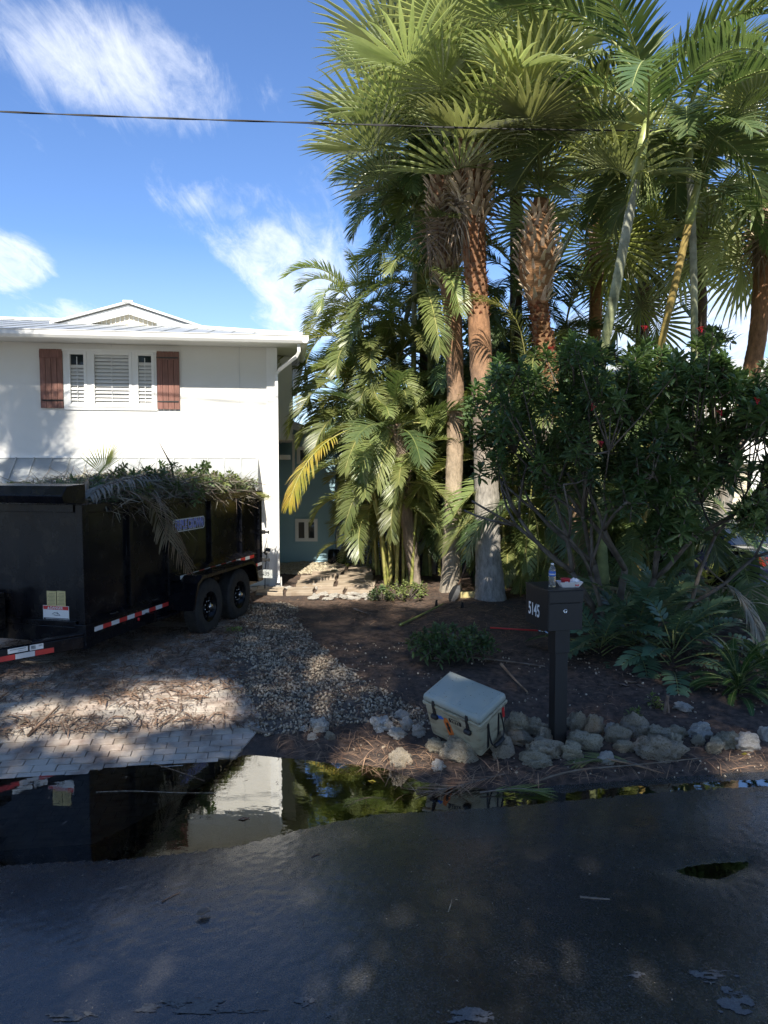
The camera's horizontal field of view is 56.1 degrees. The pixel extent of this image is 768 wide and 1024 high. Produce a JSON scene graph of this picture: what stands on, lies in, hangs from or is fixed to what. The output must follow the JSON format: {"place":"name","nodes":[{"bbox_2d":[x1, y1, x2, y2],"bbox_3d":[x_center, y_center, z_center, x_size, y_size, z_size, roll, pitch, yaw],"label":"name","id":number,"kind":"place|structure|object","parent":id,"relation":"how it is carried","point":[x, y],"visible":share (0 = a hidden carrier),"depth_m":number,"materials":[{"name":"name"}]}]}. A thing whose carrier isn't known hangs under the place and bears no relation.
{"place":"outdoors","nodes":[
{"label":"outdoors","id":0,"kind":"place"},
{"bbox_2d":[0,585,269,778],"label":"driveway","id":1,"kind":"structure","parent":0,"point":[119,699],"depth_m":7.43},
{"bbox_2d":[0,483,272,662],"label":"dump trailer","id":2,"kind":"object","parent":1,"relation":"on","point":[76,572],"visible":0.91,"depth_m":8.59,"materials":[{"name":"black paint"}]},
{"bbox_2d":[81,440,122,475],"bbox_3d":[-3.748,-0.527,9.510,0.668,1.044,0.154,1,-26,10],"label":"cut fan leaf","id":3,"kind":"object","parent":2,"relation":"in","point":[110,458],"visible":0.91,"depth_m":9.58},
{"bbox_2d":[85,473,175,503],"bbox_3d":[-3.264,-0.341,9.670,0.557,0.354,3.262,0,4,0],"label":"hanging frond","id":4,"kind":"object","parent":2,"relation":"on","point":[108,488],"visible":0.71,"depth_m":8.59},
{"bbox_2d":[0,457,270,529],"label":"branches","id":5,"kind":"object","parent":2,"relation":"on","point":[163,489],"depth_m":9.83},
{"bbox_2d":[117,488,190,555],"bbox_3d":[-2.947,0.171,9.112,0.847,0.985,1.100,2,4,31],"label":"hanging frond","id":6,"kind":"object","parent":2,"relation":"hanging from","point":[152,512],"visible":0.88,"depth_m":9.39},
{"bbox_2d":[134,487,195,574],"bbox_3d":[-2.844,0.358,9.670,0.500,1.448,0.892,4,5,44],"label":"hanging frond","id":7,"kind":"object","parent":2,"relation":"hanging from","point":[157,498],"visible":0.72,"depth_m":9.73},
{"bbox_2d":[93,459,257,492],"bbox_3d":[-3.393,-0.558,11.878,2.172,0.612,2.401,1,4,14],"label":"debris","id":8,"kind":"object","parent":2,"relation":"on","point":[206,465],"depth_m":10.95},
{"bbox_2d":[168,478,205,507],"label":"cut branch","id":9,"kind":"object","parent":2,"relation":"on","point":[200,491],"visible":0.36,"depth_m":10.34,"materials":[{"name":"green plant"}]},
{"bbox_2d":[255,564,376,600],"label":"path","id":10,"kind":"structure","parent":0,"point":[357,580],"depth_m":13.98,"materials":[{"name":"stone"}]},
{"bbox_2d":[0,771,767,1023],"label":"road","id":11,"kind":"structure","parent":0,"point":[354,921],"depth_m":4.19,"materials":[{"name":"asphalt"}]},
{"bbox_2d":[40,1009,97,1021],"bbox_3d":[-1.514,2.421,3.465,0.283,0.004,0.082,0,4,0],"label":"worn patch","id":12,"kind":"object","parent":11,"relation":"on","point":[69,1013],"visible":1,"depth_m":3.46,"materials":[{"name":"asphalt"}]},
{"bbox_2d":[133,996,231,1016],"bbox_3d":[-0.978,2.417,3.516,0.489,0.004,0.145,0,4,0],"label":"worn patch","id":13,"kind":"object","parent":11,"relation":"on","point":[201,1005],"visible":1,"depth_m":3.52,"materials":[{"name":"asphalt"}]},
{"bbox_2d":[0,755,767,866],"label":"puddle","id":14,"kind":"object","parent":11,"relation":"on","point":[193,816],"visible":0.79,"depth_m":5.75,"materials":[{"name":"black liquid"}]},
{"bbox_2d":[400,773,503,799],"bbox_3d":[0.579,2.277,5.974,0.944,0.091,0.279,-1,4,-17],"label":"fallen frond","id":15,"kind":"object","parent":14,"relation":"on","point":[457,786],"visible":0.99,"depth_m":5.98,"materials":[{"name":"brown plant"}]},
{"bbox_2d":[437,1006,494,1022],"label":"worn patch","id":16,"kind":"object","parent":11,"relation":"on","point":[468,1013],"visible":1,"depth_m":3.46,"materials":[{"name":"asphalt"}]},
{"bbox_2d":[480,783,556,797],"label":"fallen frond","id":17,"kind":"object","parent":11,"relation":"on","point":[521,789],"visible":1,"depth_m":5.91,"materials":[{"name":"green plant"}]},
{"bbox_2d":[676,862,748,879],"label":"puddle","id":18,"kind":"object","parent":11,"relation":"on","point":[717,871],"visible":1,"depth_m":4.75,"materials":[{"name":"black liquid"}]},
{"bbox_2d":[689,969,739,982],"bbox_3d":[1.686,2.401,3.726,0.325,0.004,0.101,0,4,0],"label":"worn patch","id":19,"kind":"object","parent":11,"relation":"on","point":[695,973],"visible":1,"depth_m":3.73,"materials":[{"name":"asphalt"}]},
{"bbox_2d":[715,986,754,1014],"bbox_3d":[1.720,2.411,3.557,0.212,0.004,0.192,0,4,0],"label":"worn patch","id":20,"kind":"object","parent":11,"relation":"on","point":[731,1004],"visible":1,"depth_m":3.54,"materials":[{"name":"asphalt"}]},
{"bbox_2d":[0,111,767,131],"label":"overhead cable","id":21,"kind":"object","parent":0,"point":[235,120],"visible":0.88,"depth_m":10.44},
{"bbox_2d":[0,0,767,454],"label":"sky","id":22,"kind":"structure","parent":0,"point":[195,221],"materials":[{"name":"blue"}]},
{"bbox_2d":[448,552,469,601],"bbox_3d":[1.345,1.138,12.643,0.499,0.881,0.091,-2,4,-31],"label":"shovel","id":23,"kind":"object","parent":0,"point":[454,593],"visible":0.86,"depth_m":12.62,"materials":[{"name":"grey wood"}]},
{"bbox_2d":[238,502,767,806],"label":"garden bed","id":24,"kind":"object","parent":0,"point":[371,647],"visible":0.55,"depth_m":8.11,"materials":[{"name":"brown soil"}]},
{"bbox_2d":[0,300,308,586],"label":"white house","id":25,"kind":"structure","parent":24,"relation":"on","point":[139,383],"depth_m":13.62,"materials":[{"name":"paint"}]},
{"bbox_2d":[62,348,157,410],"bbox_3d":[-5.135,-2.480,13.528,1.700,1.125,0.095,-1,4,-8],"label":"window","id":26,"kind":"structure","parent":25,"relation":"in","point":[93,379],"depth_m":13.52,"materials":[{"name":"white glass"}]},
{"bbox_2d":[280,561,341,574],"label":"river stones","id":27,"kind":"object","parent":24,"relation":"on","point":[300,567],"visible":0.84,"depth_m":16.44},
{"bbox_2d":[279,421,349,562],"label":"blue house","id":28,"kind":"structure","parent":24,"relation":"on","point":[301,539],"depth_m":17.45,"materials":[{"name":"paint"}]},
{"bbox_2d":[297,447,314,463],"bbox_3d":[-1.852,-1.365,17.361,0.493,0.414,0.049,0,4,-1],"label":"window","id":29,"kind":"structure","parent":28,"relation":"in","point":[300,455],"depth_m":17.35,"materials":[{"name":"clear glass"}]},
{"bbox_2d":[295,519,317,540],"bbox_3d":[-1.881,0.441,17.476,0.539,0.547,0.049,0,4,-1],"label":"window","id":30,"kind":"structure","parent":28,"relation":"in","point":[303,531],"depth_m":17.46,"materials":[{"name":"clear glass"}]},
{"bbox_2d":[210,602,430,736],"bbox_3d":[-1.407,1.856,9.514,1.896,0.336,5.904,-2,4,-23],"label":"gravel strip","id":31,"kind":"object","parent":24,"relation":"on","point":[264,626],"visible":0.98,"depth_m":8.10,"materials":[{"name":"gravel"}]},
{"bbox_2d":[309,716,328,732],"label":"border rock","id":32,"kind":"object","parent":31,"relation":"on","point":[320,724],"visible":0.96,"depth_m":7.06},
{"bbox_2d":[277,245,421,569],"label":"ringed palm","id":33,"kind":"object","parent":24,"relation":"on","point":[320,304],"visible":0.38,"depth_m":15.42,"materials":[{"name":"green plant"}]},
{"bbox_2d":[316,508,386,569],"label":"areca palm","id":34,"kind":"object","parent":24,"relation":"on","point":[325,546],"visible":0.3,"depth_m":16.74,"materials":[{"name":"plant"}]},
{"bbox_2d":[277,260,462,574],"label":"areca palm","id":35,"kind":"object","parent":24,"relation":"on","point":[366,342],"visible":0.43,"depth_m":14.67,"materials":[{"name":"plant"}]},
{"bbox_2d":[281,367,471,583],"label":"areca palm","id":36,"kind":"object","parent":24,"relation":"on","point":[397,435],"visible":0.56,"depth_m":13.18,"materials":[{"name":"green plant"}]},
{"bbox_2d":[283,288,470,577],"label":"areca palm","id":37,"kind":"object","parent":24,"relation":"on","point":[365,391],"visible":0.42,"depth_m":14.53,"materials":[{"name":"plant"}]},
{"bbox_2d":[369,715,392,732],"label":"border rock","id":38,"kind":"object","parent":24,"relation":"on","point":[383,723],"visible":0.88,"depth_m":7.02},
{"bbox_2d":[366,585,395,600],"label":"shrub","id":39,"kind":"object","parent":24,"relation":"on","point":[373,595],"visible":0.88,"depth_m":12.64,"materials":[{"name":"green plant"}]},
{"bbox_2d":[296,354,467,555],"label":"areca palm","id":40,"kind":"object","parent":24,"relation":"on","point":[334,382],"visible":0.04,"depth_m":18.63,"materials":[{"name":"plant"}]},
{"bbox_2d":[301,364,473,586],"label":"areca palm","id":41,"kind":"object","parent":24,"relation":"on","point":[356,483],"visible":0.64,"depth_m":13.61,"materials":[{"name":"plant"}]},
{"bbox_2d":[387,726,407,739],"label":"border rock","id":42,"kind":"object","parent":24,"relation":"on","point":[394,732],"visible":0.97,"depth_m":6.88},
{"bbox_2d":[388,747,412,768],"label":"border rock","id":43,"kind":"object","parent":24,"relation":"on","point":[399,757],"visible":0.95,"depth_m":6.38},
{"bbox_2d":[312,4,489,565],"bbox_3d":[1.145,-6.198,16.827,4.851,15.029,5.211,-2,4,-30],"label":"cabbage palm","id":44,"kind":"object","parent":24,"relation":"on","point":[340,64],"visible":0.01,"depth_m":17.02,"materials":[{"name":"green plant"}]},
{"bbox_2d":[375,579,428,601],"bbox_3d":[0.321,1.397,12.810,0.988,0.353,0.884,0,4,0],"label":"shrub","id":45,"kind":"object","parent":24,"relation":"on","point":[402,590],"visible":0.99,"depth_m":12.86,"materials":[{"name":"green plant"}]},
{"bbox_2d":[303,0,509,570],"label":"cabbage palm","id":46,"kind":"object","parent":24,"relation":"on","point":[317,95],"visible":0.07,"depth_m":15.19,"materials":[{"name":"green plant"}]},
{"bbox_2d":[327,136,492,575],"bbox_3d":[0.487,-3.008,14.640,3.260,8.940,3.098,0,4,0],"label":"ringed palm","id":47,"kind":"object","parent":24,"relation":"on","point":[403,239],"visible":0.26,"depth_m":14.26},
{"bbox_2d":[358,444,473,573],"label":"shaggy palm","id":48,"kind":"object","parent":24,"relation":"on","point":[421,547],"visible":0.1,"depth_m":14.92,"materials":[{"name":"green plant"}]},
{"bbox_2d":[342,120,492,567],"bbox_3d":[0.708,-3.187,15.313,3.203,9.220,2.920,0,4,0],"label":"ringed palm","id":49,"kind":"object","parent":24,"relation":"on","point":[396,211],"visible":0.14,"depth_m":14.71,"materials":[{"name":"green plant"}]},
{"bbox_2d":[342,101,498,514],"bbox_3d":[0.721,-3.419,14.768,3.177,9.742,3.006,1,4,15],"label":"ringed palm","id":50,"kind":"object","parent":24,"relation":"on","point":[405,178],"visible":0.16,"depth_m":14.34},
{"bbox_2d":[344,204,511,582],"bbox_3d":[0.830,-2.142,13.875,3.156,7.340,3.420,0,4,0],"label":"ringed palm","id":51,"kind":"object","parent":24,"relation":"on","point":[433,301],"visible":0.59,"depth_m":13.18,"materials":[{"name":"green plant"}]},
{"bbox_2d":[424,737,445,752],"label":"border rock","id":52,"kind":"object","parent":24,"relation":"on","point":[433,744],"visible":0.76,"depth_m":6.63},
{"bbox_2d":[291,0,583,592],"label":"cabbage palm","id":53,"kind":"object","parent":24,"relation":"on","point":[450,70],"visible":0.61,"depth_m":12.41,"materials":[{"name":"green plant"}]},
{"bbox_2d":[343,325,547,583],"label":"areca palm","id":54,"kind":"object","parent":24,"relation":"on","point":[431,536],"visible":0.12,"depth_m":14.71,"materials":[{"name":"plant"}]},
{"bbox_2d":[404,621,500,669],"bbox_3d":[0.833,1.597,8.893,1.182,0.501,0.973,0,4,0],"label":"shrub","id":55,"kind":"object","parent":24,"relation":"on","point":[459,647],"visible":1,"depth_m":8.70,"materials":[{"name":"green plant"}]},
{"bbox_2d":[438,735,478,762],"bbox_3d":[0.677,2.137,6.493,0.381,0.229,0.271,10,0,23],"label":"border rock","id":56,"kind":"object","parent":24,"relation":"on","point":[456,749],"visible":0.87,"depth_m":6.43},
{"bbox_2d":[423,672,506,755],"bbox_3d":[0.763,1.871,6.600,0.703,0.491,0.461,14,31,41],"label":"cooler","id":57,"kind":"object","parent":56,"relation":"on","point":[470,712],"visible":0.99,"depth_m":6.46,"materials":[{"name":"plastic"}]},
{"bbox_2d":[308,0,641,601],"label":"cabbage palm","id":58,"kind":"object","parent":24,"relation":"on","point":[469,187],"visible":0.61,"depth_m":11.88,"materials":[{"name":"green plant"}]},
{"bbox_2d":[405,322,562,519],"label":"broadleaf tree","id":59,"kind":"object","parent":24,"relation":"on","point":[470,470],"visible":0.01,"depth_m":19.18,"materials":[{"name":"green plant"}]},
{"bbox_2d":[490,730,514,758],"bbox_3d":[1.078,2.116,6.544,0.229,0.256,0.204,3,-6,7],"label":"border rock","id":60,"kind":"object","parent":24,"relation":"on","point":[505,748],"visible":0.78,"depth_m":6.48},
{"bbox_2d":[394,203,614,578],"bbox_3d":[2.422,-2.428,14.845,4.547,7.857,3.897,0,4,0],"label":"areca palm","id":61,"kind":"object","parent":24,"relation":"on","point":[496,330],"visible":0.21,"depth_m":14.40,"materials":[{"name":"plant"}]},
{"bbox_2d":[504,711,528,734],"bbox_3d":[1.285,2.057,6.963,0.242,0.250,0.172,4,0,0],"label":"border rock","id":62,"kind":"object","parent":24,"relation":"on","point":[515,721],"visible":0.68,"depth_m":6.91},
{"bbox_2d":[506,729,533,746],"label":"border rock","id":63,"kind":"object","parent":24,"relation":"on","point":[521,737],"visible":0.78,"depth_m":6.76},
{"bbox_2d":[420,0,630,539],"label":"cabbage palm","id":64,"kind":"object","parent":24,"relation":"on","point":[518,301],"visible":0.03,"depth_m":15.61,"materials":[{"name":"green plant"}]},
{"bbox_2d":[405,293,652,596],"bbox_3d":[2.896,-0.909,13.380,5.084,5.447,5.034,0,4,0],"label":"areca palm","id":65,"kind":"object","parent":24,"relation":"on","point":[528,552],"visible":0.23,"depth_m":12.91,"materials":[{"name":"plant"}]},
{"bbox_2d":[519,749,552,768],"bbox_3d":[1.349,2.181,6.398,0.307,0.154,0.233,1,12,17],"label":"border rock","id":66,"kind":"object","parent":24,"relation":"on","point":[533,758],"visible":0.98,"depth_m":6.36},
{"bbox_2d":[527,716,547,735],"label":"border rock","id":67,"kind":"object","parent":24,"relation":"on","point":[535,724],"visible":0.65,"depth_m":6.94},
{"bbox_2d":[371,0,713,583],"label":"cabbage palm","id":68,"kind":"object","parent":24,"relation":"on","point":[536,258],"visible":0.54,"depth_m":11.43,"materials":[{"name":"green plant"}]},
{"bbox_2d":[525,736,563,759],"bbox_3d":[1.441,2.146,6.568,0.356,0.196,0.348,4,-6,-12],"label":"border rock","id":69,"kind":"object","parent":24,"relation":"on","point":[548,747],"visible":0.75,"depth_m":6.47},
{"bbox_2d":[525,581,584,744],"bbox_3d":[1.618,1.462,6.887,0.366,1.533,0.498,-1,4,-14],"label":"mailbox","id":70,"kind":"object","parent":24,"relation":"on","point":[555,612],"visible":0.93,"depth_m":6.70,"materials":[{"name":"metal"}]},
{"bbox_2d":[548,603,579,630],"bbox_3d":[1.661,0.968,6.622,0.316,0.250,0.025,-1,4,-14],"label":"door","id":71,"kind":"structure","parent":70,"relation":"in","point":[561,617],"depth_m":6.62,"materials":[{"name":"metal"}]},
{"bbox_2d":[549,590,583,603],"bbox_3d":[1.674,0.781,6.617,0.345,0.108,0.017,-1,4,-14],"label":"hopper door","id":72,"kind":"structure","parent":70,"relation":"in","point":[559,596],"depth_m":6.61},
{"bbox_2d":[463,260,661,575],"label":"areca palm","id":73,"kind":"object","parent":24,"relation":"on","point":[584,280],"visible":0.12,"depth_m":14.60,"materials":[{"name":"plant"}]},
{"bbox_2d":[560,739,583,760],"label":"border rock","id":74,"kind":"object","parent":24,"relation":"on","point":[571,750],"visible":0.75,"depth_m":6.43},
{"bbox_2d":[567,711,586,731],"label":"border rock","id":75,"kind":"object","parent":24,"relation":"on","point":[576,720],"visible":0.59,"depth_m":7.01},
{"bbox_2d":[566,729,603,750],"bbox_3d":[1.871,2.127,6.733,0.363,0.182,0.268,-3,-8,14],"label":"border rock","id":76,"kind":"object","parent":24,"relation":"on","point":[585,739],"visible":0.79,"depth_m":6.64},
{"bbox_2d":[583,714,604,734],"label":"border rock","id":77,"kind":"object","parent":24,"relation":"on","point":[594,724],"visible":0.77,"depth_m":6.97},
{"bbox_2d":[524,589,668,667],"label":"cardboard palm","id":78,"kind":"object","parent":24,"relation":"on","point":[608,625],"visible":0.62,"depth_m":8.91,"materials":[{"name":"green plant"}]},
{"bbox_2d":[487,68,716,572],"bbox_3d":[4.533,-3.824,15.372,4.919,10.487,4.643,0,4,0],"label":"cabbage palm","id":79,"kind":"object","parent":24,"relation":"on","point":[600,252],"visible":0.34,"depth_m":14.30,"materials":[{"name":"green plant"}]},
{"bbox_2d":[597,750,614,764],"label":"border rock","id":80,"kind":"object","parent":24,"relation":"on","point":[605,754],"visible":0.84,"depth_m":6.40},
{"bbox_2d":[566,752,654,771],"bbox_3d":[1.962,2.214,6.395,0.794,0.061,0.377,0,4,0],"label":"fallen frond","id":81,"kind":"object","parent":24,"relation":"on","point":[598,759],"visible":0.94,"depth_m":6.37,"materials":[{"name":"brown plant"}]},
{"bbox_2d":[455,323,767,646],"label":"flowering shrub","id":82,"kind":"object","parent":24,"relation":"on","point":[633,393],"visible":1,"depth_m":8.73,"materials":[{"name":"green plant"}]},
{"bbox_2d":[456,367,767,606],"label":"areca palm","id":83,"kind":"object","parent":24,"relation":"on","point":[612,525],"visible":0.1,"depth_m":12.52,"materials":[{"name":"plant"}]},
{"bbox_2d":[604,723,631,742],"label":"border rock","id":84,"kind":"object","parent":24,"relation":"on","point":[614,732],"visible":0.76,"depth_m":6.76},
{"bbox_2d":[535,757,703,781],"bbox_3d":[2.048,2.215,6.228,1.623,0.056,0.071,-1,4,-14],"label":"dead stick","id":85,"kind":"object","parent":24,"relation":"on","point":[551,776],"visible":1,"depth_m":6.20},
{"bbox_2d":[612,739,633,752],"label":"border rock","id":86,"kind":"object","parent":24,"relation":"on","point":[622,746],"visible":1,"depth_m":6.61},
{"bbox_2d":[481,0,767,606],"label":"ringed palm","id":87,"kind":"object","parent":24,"relation":"on","point":[643,73],"visible":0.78,"depth_m":10.56,"materials":[{"name":"green plant"}]},
{"bbox_2d":[620,711,649,737],"bbox_3d":[2.430,2.054,6.950,0.298,0.273,0.248,-3,9,19],"label":"border rock","id":88,"kind":"object","parent":24,"relation":"on","point":[636,724],"visible":0.64,"depth_m":6.91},
{"bbox_2d":[555,176,732,516],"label":"cabbage palm","id":89,"kind":"object","parent":24,"relation":"on","point":[644,312],"visible":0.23,"depth_m":16.32,"materials":[{"name":"green plant"}]},
{"bbox_2d":[568,573,723,678],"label":"cardboard palm","id":90,"kind":"object","parent":24,"relation":"on","point":[658,587],"visible":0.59,"depth_m":9.09,"materials":[{"name":"green plant"}]},
{"bbox_2d":[647,723,672,738],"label":"border rock","id":91,"kind":"object","parent":24,"relation":"on","point":[653,729],"visible":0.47,"depth_m":6.82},
{"bbox_2d":[553,438,767,622],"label":"areca palm","id":92,"kind":"object","parent":24,"relation":"on","point":[719,550],"visible":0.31,"depth_m":11.54,"materials":[{"name":"plant"}]},
{"bbox_2d":[631,734,689,762],"bbox_3d":[2.493,2.128,6.550,0.541,0.272,0.332,-4,4,23],"label":"border rock","id":93,"kind":"object","parent":24,"relation":"on","point":[656,747],"visible":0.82,"depth_m":6.45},
{"bbox_2d":[602,554,720,639],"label":"cardboard palm","id":94,"kind":"object","parent":24,"relation":"on","point":[684,578],"visible":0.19,"depth_m":10.82,"materials":[{"name":"green plant"}]},
{"bbox_2d":[607,574,751,697],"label":"cardboard palm","id":95,"kind":"object","parent":24,"relation":"on","point":[647,648],"visible":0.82,"depth_m":8.66,"materials":[{"name":"green plant"}]},
{"bbox_2d":[599,85,767,580],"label":"ringed palm","id":96,"kind":"object","parent":24,"relation":"on","point":[716,130],"visible":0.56,"depth_m":11.62,"materials":[{"name":"plant"}]},
{"bbox_2d":[687,721,712,738],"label":"border rock","id":97,"kind":"object","parent":24,"relation":"on","point":[702,728],"visible":0.81,"depth_m":6.91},
{"bbox_2d":[695,560,732,586],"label":"split leaf plant","id":98,"kind":"object","parent":24,"relation":"on","point":[706,575],"visible":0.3,"depth_m":13.55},
{"bbox_2d":[705,736,724,754],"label":"border rock","id":99,"kind":"object","parent":24,"relation":"on","point":[715,744],"visible":0.94,"depth_m":6.59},
{"bbox_2d":[666,582,767,652],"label":"cardboard palm","id":100,"kind":"object","parent":24,"relation":"on","point":[733,606],"visible":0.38,"depth_m":9.64,"materials":[{"name":"green plant"}]},
{"bbox_2d":[679,630,767,715],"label":"fern","id":101,"kind":"object","parent":24,"relation":"on","point":[741,674],"visible":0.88,"depth_m":7.94,"materials":[{"name":"green plant"}]},
{"bbox_2d":[710,731,738,749],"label":"border rock","id":102,"kind":"object","parent":24,"relation":"on","point":[727,737],"visible":0.64,"depth_m":6.71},
{"bbox_2d":[697,557,766,663],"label":"dead frond","id":103,"kind":"object","parent":24,"relation":"on","point":[756,625],"visible":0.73,"depth_m":8.85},
{"bbox_2d":[713,625,767,695],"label":"fern","id":104,"kind":"object","parent":24,"relation":"on","point":[748,645],"visible":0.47,"depth_m":8.07,"materials":[{"name":"green plant"}]},
{"bbox_2d":[734,731,760,751],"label":"border rock","id":105,"kind":"object","parent":24,"relation":"on","point":[747,741],"visible":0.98,"depth_m":6.67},
{"bbox_2d":[643,572,767,616],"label":"lawn","id":106,"kind":"structure","parent":0,"point":[720,613],"depth_m":11.56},
{"bbox_2d":[526,358,767,517],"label":"neighbour house","id":107,"kind":"structure","parent":106,"relation":"on","point":[739,362],"depth_m":20.86,"materials":[{"name":"white paint"}]},
{"bbox_2d":[533,0,767,581],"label":"ringed palm","id":108,"kind":"object","parent":106,"relation":"on","point":[693,106],"visible":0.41,"depth_m":11.32,"materials":[{"name":"plant"}]},
{"bbox_2d":[572,24,766,493],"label":"cabbage palm","id":109,"kind":"object","parent":106,"relation":"on","point":[702,316],"visible":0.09,"depth_m":14.81,"materials":[{"name":"green plant"}]},
{"bbox_2d":[583,584,767,608],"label":"flagstone wall","id":110,"kind":"structure","parent":106,"relation":"on","point":[613,589],"depth_m":12.17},
{"bbox_2d":[607,518,767,587],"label":"parked car","id":111,"kind":"object","parent":106,"relation":"on","point":[738,543],"visible":0.07,"depth_m":13.87,"materials":[{"name":"paint"}]},
{"bbox_2d":[638,20,767,522],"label":"cabbage palm","id":112,"kind":"object","parent":106,"relation":"on","point":[736,93],"visible":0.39,"depth_m":13.21,"materials":[{"name":"green plant"}]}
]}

